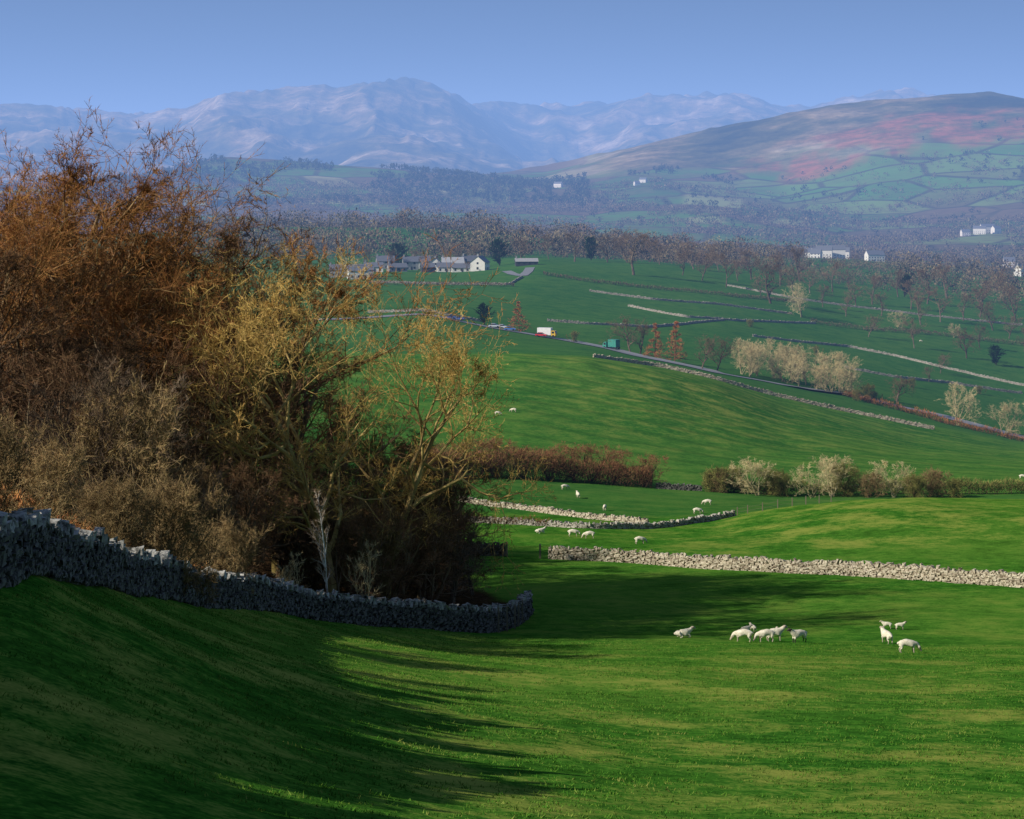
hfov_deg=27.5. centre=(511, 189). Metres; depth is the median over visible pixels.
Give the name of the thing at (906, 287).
ash tree
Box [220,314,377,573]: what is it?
oak tree
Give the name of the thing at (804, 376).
willow tree
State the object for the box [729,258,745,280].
oak tree
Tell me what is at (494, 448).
blackthorn bush
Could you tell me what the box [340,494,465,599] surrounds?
elder tree
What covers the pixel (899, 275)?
ash tree
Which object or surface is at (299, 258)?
oak tree
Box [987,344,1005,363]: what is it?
pine tree
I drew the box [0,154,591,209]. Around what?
hillside woodland
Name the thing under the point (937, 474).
hazel bush
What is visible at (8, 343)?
elder tree
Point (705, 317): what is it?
dry stone wall
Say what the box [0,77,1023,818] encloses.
ground
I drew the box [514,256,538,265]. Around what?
farm cottage
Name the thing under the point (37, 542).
dry stone wall
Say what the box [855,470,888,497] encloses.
hazel bush
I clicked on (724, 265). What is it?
ash tree
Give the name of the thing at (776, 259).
oak tree
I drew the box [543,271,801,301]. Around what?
field hedge
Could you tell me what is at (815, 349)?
hawthorn bush
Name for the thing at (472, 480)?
elder tree
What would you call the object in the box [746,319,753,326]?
hawthorn bush
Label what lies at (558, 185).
walls
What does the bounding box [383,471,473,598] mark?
oak tree
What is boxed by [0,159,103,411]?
ash tree
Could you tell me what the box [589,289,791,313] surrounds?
dry stone wall
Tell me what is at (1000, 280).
oak tree
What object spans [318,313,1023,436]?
road
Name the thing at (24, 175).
ash tree
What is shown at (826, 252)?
walls
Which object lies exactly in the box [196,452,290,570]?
bush
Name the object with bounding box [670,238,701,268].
oak tree
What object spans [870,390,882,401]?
hawthorn bush
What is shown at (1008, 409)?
willow tree
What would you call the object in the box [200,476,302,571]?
elder tree
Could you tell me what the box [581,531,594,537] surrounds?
sheep
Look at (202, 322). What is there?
ash tree
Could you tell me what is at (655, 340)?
larch tree
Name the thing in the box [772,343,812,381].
willow tree
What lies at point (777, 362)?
willow tree
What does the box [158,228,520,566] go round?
ash tree
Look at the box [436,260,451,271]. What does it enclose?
farm cottage
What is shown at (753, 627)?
lamb
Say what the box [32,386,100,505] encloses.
hazel bush
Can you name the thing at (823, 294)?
oak tree
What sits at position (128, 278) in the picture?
elder tree
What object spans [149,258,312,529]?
oak tree
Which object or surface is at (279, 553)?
hawthorn tree
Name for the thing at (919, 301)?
oak tree
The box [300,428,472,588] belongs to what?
elder tree
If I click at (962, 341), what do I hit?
oak tree
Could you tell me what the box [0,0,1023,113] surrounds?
sky
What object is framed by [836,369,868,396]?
willow tree
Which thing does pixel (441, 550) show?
elder tree
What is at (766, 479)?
hawthorn bush
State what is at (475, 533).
elder tree
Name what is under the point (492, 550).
dry stone wall
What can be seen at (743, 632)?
sheep
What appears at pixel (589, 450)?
blackthorn bush
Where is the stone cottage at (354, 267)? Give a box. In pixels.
[347,265,368,278]
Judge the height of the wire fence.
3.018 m
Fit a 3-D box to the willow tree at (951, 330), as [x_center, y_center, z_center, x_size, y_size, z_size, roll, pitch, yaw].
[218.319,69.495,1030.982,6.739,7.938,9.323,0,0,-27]
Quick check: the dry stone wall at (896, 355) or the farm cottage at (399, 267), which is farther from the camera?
the farm cottage at (399, 267)
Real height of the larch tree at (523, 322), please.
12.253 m
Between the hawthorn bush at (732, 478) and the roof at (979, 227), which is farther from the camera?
the roof at (979, 227)
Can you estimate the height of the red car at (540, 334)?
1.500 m
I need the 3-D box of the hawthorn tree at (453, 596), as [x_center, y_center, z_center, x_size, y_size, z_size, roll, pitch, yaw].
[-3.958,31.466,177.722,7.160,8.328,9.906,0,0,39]
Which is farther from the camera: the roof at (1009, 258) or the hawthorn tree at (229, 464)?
the roof at (1009, 258)
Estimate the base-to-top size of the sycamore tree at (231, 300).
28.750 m
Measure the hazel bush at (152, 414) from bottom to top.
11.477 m
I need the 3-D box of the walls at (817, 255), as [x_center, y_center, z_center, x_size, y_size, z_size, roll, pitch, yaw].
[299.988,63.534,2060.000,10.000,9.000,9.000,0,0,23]
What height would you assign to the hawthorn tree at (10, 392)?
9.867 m
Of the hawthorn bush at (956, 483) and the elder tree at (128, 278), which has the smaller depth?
the elder tree at (128, 278)
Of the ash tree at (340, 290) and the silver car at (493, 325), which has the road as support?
the silver car at (493, 325)
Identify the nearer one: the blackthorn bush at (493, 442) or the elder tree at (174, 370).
the elder tree at (174, 370)
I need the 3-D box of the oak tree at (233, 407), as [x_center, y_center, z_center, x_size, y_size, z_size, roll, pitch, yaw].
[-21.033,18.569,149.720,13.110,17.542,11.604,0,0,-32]
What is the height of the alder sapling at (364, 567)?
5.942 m
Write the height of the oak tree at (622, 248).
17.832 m
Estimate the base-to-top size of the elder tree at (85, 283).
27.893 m
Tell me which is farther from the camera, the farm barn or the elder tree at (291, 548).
the farm barn
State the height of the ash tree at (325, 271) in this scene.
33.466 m
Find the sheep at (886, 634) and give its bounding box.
[880,626,892,643]
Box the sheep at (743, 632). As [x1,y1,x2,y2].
[730,629,752,641]
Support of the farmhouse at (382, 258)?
on the ground at (692, 427)
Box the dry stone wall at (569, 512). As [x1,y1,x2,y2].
[459,496,648,523]
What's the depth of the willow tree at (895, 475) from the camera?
365.69 m
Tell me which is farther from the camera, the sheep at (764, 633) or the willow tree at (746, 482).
the willow tree at (746, 482)
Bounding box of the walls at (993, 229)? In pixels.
[991,226,1000,233]
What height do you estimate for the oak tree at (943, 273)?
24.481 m
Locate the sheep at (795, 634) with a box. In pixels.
[787,628,806,642]
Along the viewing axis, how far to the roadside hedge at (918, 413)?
674.38 m
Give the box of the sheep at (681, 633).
[674,626,695,637]
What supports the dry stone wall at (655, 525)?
on the ground at (692, 427)
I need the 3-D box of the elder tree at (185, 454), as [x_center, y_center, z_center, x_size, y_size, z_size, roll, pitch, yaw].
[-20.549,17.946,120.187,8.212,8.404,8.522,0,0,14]
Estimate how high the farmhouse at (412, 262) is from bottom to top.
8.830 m
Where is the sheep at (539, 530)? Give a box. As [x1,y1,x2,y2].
[535,526,546,532]
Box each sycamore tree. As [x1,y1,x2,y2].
[119,234,359,572]
[147,237,428,592]
[314,280,556,600]
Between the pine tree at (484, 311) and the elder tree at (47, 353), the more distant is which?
the pine tree at (484, 311)
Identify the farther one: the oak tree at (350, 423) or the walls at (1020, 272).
the walls at (1020, 272)
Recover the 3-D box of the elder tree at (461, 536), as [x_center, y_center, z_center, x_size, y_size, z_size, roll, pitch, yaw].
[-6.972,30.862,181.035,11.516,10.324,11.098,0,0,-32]
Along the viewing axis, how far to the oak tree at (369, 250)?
1148.59 m
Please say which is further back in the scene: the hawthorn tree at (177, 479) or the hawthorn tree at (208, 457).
the hawthorn tree at (208, 457)
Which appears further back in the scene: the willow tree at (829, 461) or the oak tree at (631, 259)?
the oak tree at (631, 259)
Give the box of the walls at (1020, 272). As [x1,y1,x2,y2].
[1014,266,1023,276]
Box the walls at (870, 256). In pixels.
[864,251,878,261]
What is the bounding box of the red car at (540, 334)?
[535,332,547,336]
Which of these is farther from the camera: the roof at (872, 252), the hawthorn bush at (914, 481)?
the roof at (872, 252)
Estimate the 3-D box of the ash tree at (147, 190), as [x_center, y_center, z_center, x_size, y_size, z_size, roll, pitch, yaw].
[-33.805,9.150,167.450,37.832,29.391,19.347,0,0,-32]
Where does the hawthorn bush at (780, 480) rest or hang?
on the ground at (692, 427)
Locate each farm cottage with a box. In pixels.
[364,260,383,271]
[386,261,407,271]
[420,261,435,271]
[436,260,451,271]
[451,261,469,271]
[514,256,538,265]
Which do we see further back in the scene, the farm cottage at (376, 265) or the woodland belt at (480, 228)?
the woodland belt at (480, 228)
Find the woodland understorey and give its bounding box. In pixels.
[165,220,1023,303]
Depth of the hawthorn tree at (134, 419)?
144.81 m
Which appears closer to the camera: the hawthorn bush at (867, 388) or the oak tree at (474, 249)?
the hawthorn bush at (867, 388)
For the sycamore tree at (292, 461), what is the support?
on the ground at (692, 427)
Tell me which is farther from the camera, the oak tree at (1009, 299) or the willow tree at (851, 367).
the oak tree at (1009, 299)
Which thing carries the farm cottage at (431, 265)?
on the ground at (692, 427)
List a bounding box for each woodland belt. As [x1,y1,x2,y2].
[158,205,700,261]
[648,235,1023,302]
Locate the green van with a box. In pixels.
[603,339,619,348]
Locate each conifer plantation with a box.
[3,178,1023,253]
[203,208,1023,291]
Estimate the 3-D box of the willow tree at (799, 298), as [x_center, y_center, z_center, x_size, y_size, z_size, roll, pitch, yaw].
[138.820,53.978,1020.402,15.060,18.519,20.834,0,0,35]
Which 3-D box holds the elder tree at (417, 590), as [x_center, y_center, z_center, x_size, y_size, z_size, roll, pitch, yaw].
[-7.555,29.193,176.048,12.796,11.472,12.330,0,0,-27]
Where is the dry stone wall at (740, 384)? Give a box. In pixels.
[593,353,934,429]
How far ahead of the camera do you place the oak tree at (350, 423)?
160.66 m
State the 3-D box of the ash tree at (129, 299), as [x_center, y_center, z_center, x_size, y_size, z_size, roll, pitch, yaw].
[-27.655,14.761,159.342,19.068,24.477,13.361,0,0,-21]
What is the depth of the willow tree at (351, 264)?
1041.32 m
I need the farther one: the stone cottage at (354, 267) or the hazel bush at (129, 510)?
the stone cottage at (354, 267)
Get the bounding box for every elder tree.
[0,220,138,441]
[0,223,121,437]
[0,322,49,427]
[0,338,134,498]
[0,351,26,408]
[0,358,51,420]
[1,228,215,430]
[1,372,185,519]
[2,324,142,479]
[76,329,331,565]
[109,432,226,550]
[147,422,224,481]
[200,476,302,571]
[205,478,310,574]
[214,379,352,522]
[244,498,312,580]
[249,488,355,590]
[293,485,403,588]
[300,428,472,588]
[300,502,416,597]
[305,424,463,594]
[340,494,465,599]
[351,442,518,589]
[353,480,462,596]
[388,494,487,593]
[397,506,490,601]
[399,467,497,599]
[427,467,491,542]
[437,500,504,590]
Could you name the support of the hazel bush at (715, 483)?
on the ground at (692, 427)
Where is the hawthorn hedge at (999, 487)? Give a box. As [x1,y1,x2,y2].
[701,475,1023,495]
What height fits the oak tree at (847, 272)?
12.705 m
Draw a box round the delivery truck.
[537,327,556,336]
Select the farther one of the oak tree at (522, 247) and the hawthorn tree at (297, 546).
the oak tree at (522, 247)
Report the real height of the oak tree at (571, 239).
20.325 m
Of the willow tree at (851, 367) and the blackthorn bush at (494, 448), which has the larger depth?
the willow tree at (851, 367)
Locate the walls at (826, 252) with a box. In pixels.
[822,249,832,257]
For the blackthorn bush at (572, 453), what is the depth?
371.64 m
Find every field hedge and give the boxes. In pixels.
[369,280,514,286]
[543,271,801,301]
[810,318,1022,344]
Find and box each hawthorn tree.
[0,340,152,483]
[0,369,42,416]
[17,369,176,529]
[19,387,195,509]
[67,356,222,523]
[123,453,233,550]
[125,445,210,550]
[148,435,246,525]
[153,469,248,565]
[187,445,253,559]
[241,474,350,580]
[267,488,335,586]
[287,463,388,592]
[289,539,353,586]
[435,508,506,603]
[444,503,479,547]
[444,538,489,594]
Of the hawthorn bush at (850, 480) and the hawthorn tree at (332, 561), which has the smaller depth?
the hawthorn tree at (332, 561)
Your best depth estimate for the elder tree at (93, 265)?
170.35 m
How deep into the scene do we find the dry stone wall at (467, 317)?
786.96 m
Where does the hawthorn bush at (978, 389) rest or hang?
on the ground at (692, 427)
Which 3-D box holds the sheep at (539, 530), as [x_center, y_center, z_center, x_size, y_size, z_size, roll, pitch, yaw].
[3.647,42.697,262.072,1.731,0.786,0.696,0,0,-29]
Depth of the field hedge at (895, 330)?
1019.69 m
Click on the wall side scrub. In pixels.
(518, 519)
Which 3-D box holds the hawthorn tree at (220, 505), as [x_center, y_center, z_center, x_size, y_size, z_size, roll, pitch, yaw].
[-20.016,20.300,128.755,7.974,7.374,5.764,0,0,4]
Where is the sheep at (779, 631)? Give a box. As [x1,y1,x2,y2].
[766,625,787,640]
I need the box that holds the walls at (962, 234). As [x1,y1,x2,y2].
[960,231,969,235]
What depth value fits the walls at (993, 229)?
3405.72 m
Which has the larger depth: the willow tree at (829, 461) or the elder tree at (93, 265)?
the willow tree at (829, 461)
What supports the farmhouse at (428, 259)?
on the ground at (692, 427)
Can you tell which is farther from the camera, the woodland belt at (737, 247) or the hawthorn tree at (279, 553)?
the woodland belt at (737, 247)
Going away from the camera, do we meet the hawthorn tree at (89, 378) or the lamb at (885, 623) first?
the hawthorn tree at (89, 378)
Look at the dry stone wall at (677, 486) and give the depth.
369.26 m
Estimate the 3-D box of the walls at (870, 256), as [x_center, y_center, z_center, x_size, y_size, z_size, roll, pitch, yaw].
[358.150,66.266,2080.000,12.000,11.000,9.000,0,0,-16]
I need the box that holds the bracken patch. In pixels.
[0,486,212,567]
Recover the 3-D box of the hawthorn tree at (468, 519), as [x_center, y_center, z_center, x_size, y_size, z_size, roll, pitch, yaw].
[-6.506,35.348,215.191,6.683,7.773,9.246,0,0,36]
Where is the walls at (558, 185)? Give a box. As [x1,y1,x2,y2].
[554,182,562,187]
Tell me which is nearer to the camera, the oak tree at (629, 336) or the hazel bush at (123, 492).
the hazel bush at (123, 492)
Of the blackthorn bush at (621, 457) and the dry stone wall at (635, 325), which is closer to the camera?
the blackthorn bush at (621, 457)
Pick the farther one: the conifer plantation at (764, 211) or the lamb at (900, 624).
the conifer plantation at (764, 211)
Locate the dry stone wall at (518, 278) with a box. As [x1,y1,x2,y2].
[371,275,522,284]
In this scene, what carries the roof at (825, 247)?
on the walls at (826, 252)
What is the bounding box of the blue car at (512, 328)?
[504,326,515,330]
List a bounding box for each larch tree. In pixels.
[506,301,530,331]
[643,323,666,357]
[659,321,686,360]
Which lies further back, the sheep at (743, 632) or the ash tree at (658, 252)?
the ash tree at (658, 252)
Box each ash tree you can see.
[0,130,120,475]
[0,145,118,329]
[0,147,157,320]
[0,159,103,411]
[0,182,233,408]
[2,119,291,485]
[3,96,212,385]
[42,122,264,486]
[49,226,256,453]
[80,242,225,406]
[95,178,360,477]
[110,261,295,484]
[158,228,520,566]
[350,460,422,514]
[538,232,557,258]
[637,239,674,264]
[711,251,738,286]
[779,264,808,296]
[819,259,850,291]
[888,267,909,296]
[891,279,922,308]
[894,317,929,347]
[917,286,952,321]
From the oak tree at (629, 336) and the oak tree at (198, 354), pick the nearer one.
the oak tree at (198, 354)
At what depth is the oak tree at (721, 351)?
690.74 m
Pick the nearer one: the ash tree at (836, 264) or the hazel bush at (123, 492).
the hazel bush at (123, 492)
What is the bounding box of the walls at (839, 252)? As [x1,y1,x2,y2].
[833,250,845,258]
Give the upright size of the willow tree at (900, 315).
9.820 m
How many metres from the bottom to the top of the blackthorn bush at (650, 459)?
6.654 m
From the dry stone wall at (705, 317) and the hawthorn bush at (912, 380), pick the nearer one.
the hawthorn bush at (912, 380)
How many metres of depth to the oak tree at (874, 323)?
979.52 m
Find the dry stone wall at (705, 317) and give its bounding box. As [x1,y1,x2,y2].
[628,304,815,323]
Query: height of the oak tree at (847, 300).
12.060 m
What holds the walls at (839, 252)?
on the ground at (692, 427)
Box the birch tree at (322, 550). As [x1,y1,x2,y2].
[305,489,333,592]
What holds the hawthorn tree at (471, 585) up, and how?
on the ground at (692, 427)
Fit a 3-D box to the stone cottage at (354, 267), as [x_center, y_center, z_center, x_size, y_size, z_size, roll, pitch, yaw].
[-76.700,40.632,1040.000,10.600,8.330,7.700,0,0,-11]
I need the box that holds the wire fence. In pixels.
[737,494,831,514]
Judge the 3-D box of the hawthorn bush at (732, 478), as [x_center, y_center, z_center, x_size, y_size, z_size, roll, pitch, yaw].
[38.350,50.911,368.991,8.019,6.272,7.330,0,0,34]
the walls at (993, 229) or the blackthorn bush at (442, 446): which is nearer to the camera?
the blackthorn bush at (442, 446)
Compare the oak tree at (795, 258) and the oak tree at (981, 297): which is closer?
the oak tree at (981, 297)
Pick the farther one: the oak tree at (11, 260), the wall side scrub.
the wall side scrub
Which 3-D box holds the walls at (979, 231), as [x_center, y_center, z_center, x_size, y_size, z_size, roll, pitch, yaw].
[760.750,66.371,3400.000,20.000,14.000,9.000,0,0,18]
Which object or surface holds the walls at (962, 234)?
on the ground at (692, 427)
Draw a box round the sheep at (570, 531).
[567,529,580,536]
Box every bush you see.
[0,405,52,514]
[2,422,94,523]
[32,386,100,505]
[45,356,198,549]
[69,465,145,546]
[79,469,201,561]
[84,459,230,596]
[146,501,233,604]
[153,444,243,567]
[192,502,274,597]
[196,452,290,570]
[249,482,364,591]
[266,474,344,589]
[281,505,367,592]
[306,483,425,598]
[411,440,455,474]
[440,442,479,470]
[457,437,520,475]
[459,434,517,475]
[501,444,542,477]
[527,446,569,479]
[547,441,599,480]
[566,329,579,341]
[570,440,623,481]
[600,449,633,482]
[624,454,670,486]
[699,463,728,491]
[706,464,750,492]
[709,469,742,492]
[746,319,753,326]
[755,465,784,494]
[765,469,803,496]
[812,345,822,355]
[826,457,864,496]
[852,389,861,400]
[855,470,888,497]
[859,382,874,399]
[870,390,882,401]
[890,470,932,497]
[904,464,952,497]
[908,378,915,387]
[935,475,966,497]
[975,384,986,393]
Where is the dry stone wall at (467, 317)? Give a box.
[368,308,480,321]
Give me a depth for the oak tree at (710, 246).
1249.54 m
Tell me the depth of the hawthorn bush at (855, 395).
689.43 m
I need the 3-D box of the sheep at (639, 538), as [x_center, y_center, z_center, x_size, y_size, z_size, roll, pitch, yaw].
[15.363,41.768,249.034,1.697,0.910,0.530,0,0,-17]
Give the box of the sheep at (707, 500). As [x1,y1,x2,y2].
[701,499,711,504]
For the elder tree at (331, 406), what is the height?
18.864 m
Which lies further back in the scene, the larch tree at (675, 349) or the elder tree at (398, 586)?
the larch tree at (675, 349)
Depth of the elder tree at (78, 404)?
126.75 m
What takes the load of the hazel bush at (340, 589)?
on the ground at (692, 427)
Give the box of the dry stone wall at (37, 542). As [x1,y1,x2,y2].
[0,507,534,632]
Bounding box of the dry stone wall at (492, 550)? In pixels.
[447,541,505,555]
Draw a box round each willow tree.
[338,258,360,274]
[725,457,776,495]
[727,337,761,373]
[733,345,768,376]
[736,338,772,375]
[759,348,796,381]
[762,338,796,377]
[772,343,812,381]
[776,354,809,385]
[781,283,809,316]
[789,353,811,384]
[790,460,845,496]
[803,362,832,388]
[807,350,848,389]
[809,454,860,496]
[811,361,854,392]
[824,350,861,393]
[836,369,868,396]
[865,459,914,497]
[887,311,910,327]
[936,382,983,424]
[947,323,961,337]
[983,400,1023,436]
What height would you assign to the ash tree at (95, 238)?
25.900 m
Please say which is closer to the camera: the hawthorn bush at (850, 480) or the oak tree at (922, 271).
the hawthorn bush at (850, 480)
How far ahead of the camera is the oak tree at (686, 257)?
1150.34 m
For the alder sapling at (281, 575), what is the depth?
133.91 m
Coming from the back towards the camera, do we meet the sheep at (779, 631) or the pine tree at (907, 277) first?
the pine tree at (907, 277)
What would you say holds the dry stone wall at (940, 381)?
on the ground at (692, 427)
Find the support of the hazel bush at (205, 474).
on the ground at (692, 427)
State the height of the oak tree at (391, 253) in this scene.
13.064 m
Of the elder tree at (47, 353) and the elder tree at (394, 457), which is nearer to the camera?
the elder tree at (47, 353)
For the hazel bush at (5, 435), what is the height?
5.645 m
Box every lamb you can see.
[741,624,752,629]
[749,622,755,630]
[879,620,891,628]
[895,621,906,629]
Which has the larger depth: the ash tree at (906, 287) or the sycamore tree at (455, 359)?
the ash tree at (906, 287)
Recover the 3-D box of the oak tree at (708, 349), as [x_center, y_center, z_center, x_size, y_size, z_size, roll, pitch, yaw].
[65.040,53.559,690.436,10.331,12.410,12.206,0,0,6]
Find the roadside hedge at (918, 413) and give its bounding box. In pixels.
[841,390,1023,440]
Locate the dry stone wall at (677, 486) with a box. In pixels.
[656,482,701,490]
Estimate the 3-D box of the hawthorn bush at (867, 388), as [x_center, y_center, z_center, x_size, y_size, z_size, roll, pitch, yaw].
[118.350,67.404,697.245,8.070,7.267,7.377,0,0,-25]
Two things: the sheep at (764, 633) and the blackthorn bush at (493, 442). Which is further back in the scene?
the blackthorn bush at (493, 442)
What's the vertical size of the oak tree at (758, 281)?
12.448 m
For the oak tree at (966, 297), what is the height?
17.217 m
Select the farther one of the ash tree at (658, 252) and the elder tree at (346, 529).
the ash tree at (658, 252)
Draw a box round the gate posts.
[506,544,540,558]
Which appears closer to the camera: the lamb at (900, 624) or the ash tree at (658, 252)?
the lamb at (900, 624)
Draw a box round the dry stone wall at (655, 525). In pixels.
[472,510,735,528]
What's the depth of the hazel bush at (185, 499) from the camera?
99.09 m
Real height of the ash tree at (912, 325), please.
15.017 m
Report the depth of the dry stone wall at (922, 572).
211.85 m
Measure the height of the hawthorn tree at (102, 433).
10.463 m
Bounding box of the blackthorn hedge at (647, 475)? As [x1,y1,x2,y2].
[412,446,654,487]
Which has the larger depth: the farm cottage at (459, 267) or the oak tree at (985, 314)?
the farm cottage at (459, 267)
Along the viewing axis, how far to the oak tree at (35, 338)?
137.45 m
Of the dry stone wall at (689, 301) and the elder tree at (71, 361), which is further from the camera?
the dry stone wall at (689, 301)
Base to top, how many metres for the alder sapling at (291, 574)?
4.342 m
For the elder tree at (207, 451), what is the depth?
147.24 m
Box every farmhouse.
[375,254,395,268]
[402,255,418,269]
[413,254,430,268]
[430,256,440,270]
[441,255,464,262]
[462,254,476,262]
[470,254,489,270]
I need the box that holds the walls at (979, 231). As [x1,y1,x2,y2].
[973,229,985,234]
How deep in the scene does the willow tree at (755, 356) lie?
699.91 m
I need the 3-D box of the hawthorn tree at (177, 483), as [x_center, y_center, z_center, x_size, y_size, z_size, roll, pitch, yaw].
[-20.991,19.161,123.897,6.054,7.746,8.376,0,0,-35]
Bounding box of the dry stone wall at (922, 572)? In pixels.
[548,545,1023,587]
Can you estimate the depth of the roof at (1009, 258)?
2298.11 m
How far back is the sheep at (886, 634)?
150.85 m
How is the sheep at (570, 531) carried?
on the ground at (692, 427)
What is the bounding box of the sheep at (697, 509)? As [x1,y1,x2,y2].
[693,508,703,513]
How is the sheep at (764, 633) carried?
on the ground at (692, 427)
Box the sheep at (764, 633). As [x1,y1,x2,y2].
[752,629,774,641]
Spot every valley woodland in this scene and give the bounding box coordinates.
[0,148,1023,257]
[141,225,1023,271]
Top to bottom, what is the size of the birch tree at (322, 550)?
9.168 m
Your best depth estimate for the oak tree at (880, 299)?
1090.14 m
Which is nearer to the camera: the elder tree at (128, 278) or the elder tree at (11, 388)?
the elder tree at (11, 388)
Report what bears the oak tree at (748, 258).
on the ground at (692, 427)
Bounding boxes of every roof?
[810,249,822,253]
[816,246,832,249]
[827,245,845,249]
[864,250,879,254]
[973,226,985,228]
[981,224,994,226]
[1003,257,1014,260]
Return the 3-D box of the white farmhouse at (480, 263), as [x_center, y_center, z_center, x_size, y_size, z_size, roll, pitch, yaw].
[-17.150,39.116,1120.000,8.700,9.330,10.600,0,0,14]
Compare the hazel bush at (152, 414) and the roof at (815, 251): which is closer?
the hazel bush at (152, 414)
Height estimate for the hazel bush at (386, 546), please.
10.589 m
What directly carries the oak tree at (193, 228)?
on the ground at (692, 427)
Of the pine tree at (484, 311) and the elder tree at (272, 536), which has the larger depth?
the pine tree at (484, 311)
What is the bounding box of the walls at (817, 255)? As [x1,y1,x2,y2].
[810,250,821,257]
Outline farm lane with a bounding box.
[502,267,534,275]
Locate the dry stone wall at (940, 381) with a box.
[845,366,1022,393]
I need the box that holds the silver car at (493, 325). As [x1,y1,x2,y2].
[488,323,499,327]
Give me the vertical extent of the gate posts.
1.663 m
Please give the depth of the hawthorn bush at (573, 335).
751.25 m
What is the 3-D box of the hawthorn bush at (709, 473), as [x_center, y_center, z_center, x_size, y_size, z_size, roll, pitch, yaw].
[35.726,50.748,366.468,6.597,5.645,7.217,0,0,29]
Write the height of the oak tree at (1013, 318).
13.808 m
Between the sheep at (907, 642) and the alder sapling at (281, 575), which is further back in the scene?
the sheep at (907, 642)
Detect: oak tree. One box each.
[0,224,80,376]
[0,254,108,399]
[0,276,122,490]
[2,202,316,460]
[22,306,157,458]
[51,291,205,479]
[122,171,319,413]
[130,329,317,561]
[144,284,288,476]
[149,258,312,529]
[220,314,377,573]
[242,374,468,582]
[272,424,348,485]
[295,253,307,272]
[356,246,374,263]
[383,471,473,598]
[384,250,397,262]
[408,248,423,263]
[441,243,463,256]
[466,243,482,254]
[511,236,532,257]
[558,230,585,261]
[593,233,626,261]
[599,316,646,351]
[608,234,629,262]
[611,229,660,274]
[629,321,651,353]
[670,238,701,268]
[675,250,690,274]
[695,250,722,280]
[695,334,722,368]
[701,241,725,268]
[705,336,740,370]
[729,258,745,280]
[737,248,760,279]
[747,259,790,303]
[750,274,767,295]
[766,249,789,285]
[784,245,812,280]
[794,268,822,292]
[815,283,832,306]
[834,270,856,286]
[838,295,853,315]
[843,281,867,305]
[864,274,882,304]
[865,314,884,336]
[870,292,886,315]
[885,376,916,409]
[910,263,941,303]
[911,292,929,324]
[925,366,933,381]
[935,261,959,297]
[935,353,952,372]
[950,327,979,357]
[955,291,975,320]
[969,284,993,316]
[972,324,988,347]
[973,276,1000,304]
[976,298,999,329]
[985,270,1008,302]
[994,282,1023,320]
[999,313,1023,338]
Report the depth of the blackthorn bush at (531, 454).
367.61 m
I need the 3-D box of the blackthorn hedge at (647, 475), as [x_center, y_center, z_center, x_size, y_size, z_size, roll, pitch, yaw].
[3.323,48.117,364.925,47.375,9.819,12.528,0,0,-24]
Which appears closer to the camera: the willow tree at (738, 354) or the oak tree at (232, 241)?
the oak tree at (232, 241)
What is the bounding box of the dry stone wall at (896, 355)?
[752,334,1023,385]
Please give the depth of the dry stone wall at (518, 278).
999.16 m
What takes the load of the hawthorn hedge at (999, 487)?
on the ground at (692, 427)
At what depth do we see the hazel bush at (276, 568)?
160.44 m
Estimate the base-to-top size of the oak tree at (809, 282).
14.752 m
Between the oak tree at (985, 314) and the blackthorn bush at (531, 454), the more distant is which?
the oak tree at (985, 314)
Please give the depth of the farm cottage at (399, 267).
1127.94 m
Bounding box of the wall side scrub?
[471,511,551,525]
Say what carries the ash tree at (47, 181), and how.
on the ground at (692, 427)
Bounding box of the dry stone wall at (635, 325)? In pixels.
[547,318,724,327]
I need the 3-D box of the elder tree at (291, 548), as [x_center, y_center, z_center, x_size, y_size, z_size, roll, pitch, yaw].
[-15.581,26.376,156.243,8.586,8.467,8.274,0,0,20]
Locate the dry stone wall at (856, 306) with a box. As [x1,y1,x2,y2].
[727,284,1022,325]
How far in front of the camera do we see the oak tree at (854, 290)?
1127.84 m
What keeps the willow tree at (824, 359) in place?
on the ground at (692, 427)
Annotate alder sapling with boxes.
[272,569,291,581]
[277,551,307,587]
[344,539,383,596]
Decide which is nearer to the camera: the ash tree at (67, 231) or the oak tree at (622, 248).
the ash tree at (67, 231)
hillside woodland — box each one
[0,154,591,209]
[554,115,1023,203]
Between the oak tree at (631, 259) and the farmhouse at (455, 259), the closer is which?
the oak tree at (631, 259)
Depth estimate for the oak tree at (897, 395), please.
689.25 m
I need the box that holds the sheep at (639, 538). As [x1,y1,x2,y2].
[634,536,647,543]
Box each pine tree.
[387,242,409,262]
[474,302,494,324]
[486,238,516,265]
[580,236,601,259]
[895,273,913,296]
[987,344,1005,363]
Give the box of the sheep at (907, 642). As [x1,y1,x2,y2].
[897,639,921,652]
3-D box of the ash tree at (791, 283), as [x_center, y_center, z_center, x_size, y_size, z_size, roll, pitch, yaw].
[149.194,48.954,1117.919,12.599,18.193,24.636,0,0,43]
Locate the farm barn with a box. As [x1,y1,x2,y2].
[329,262,373,276]

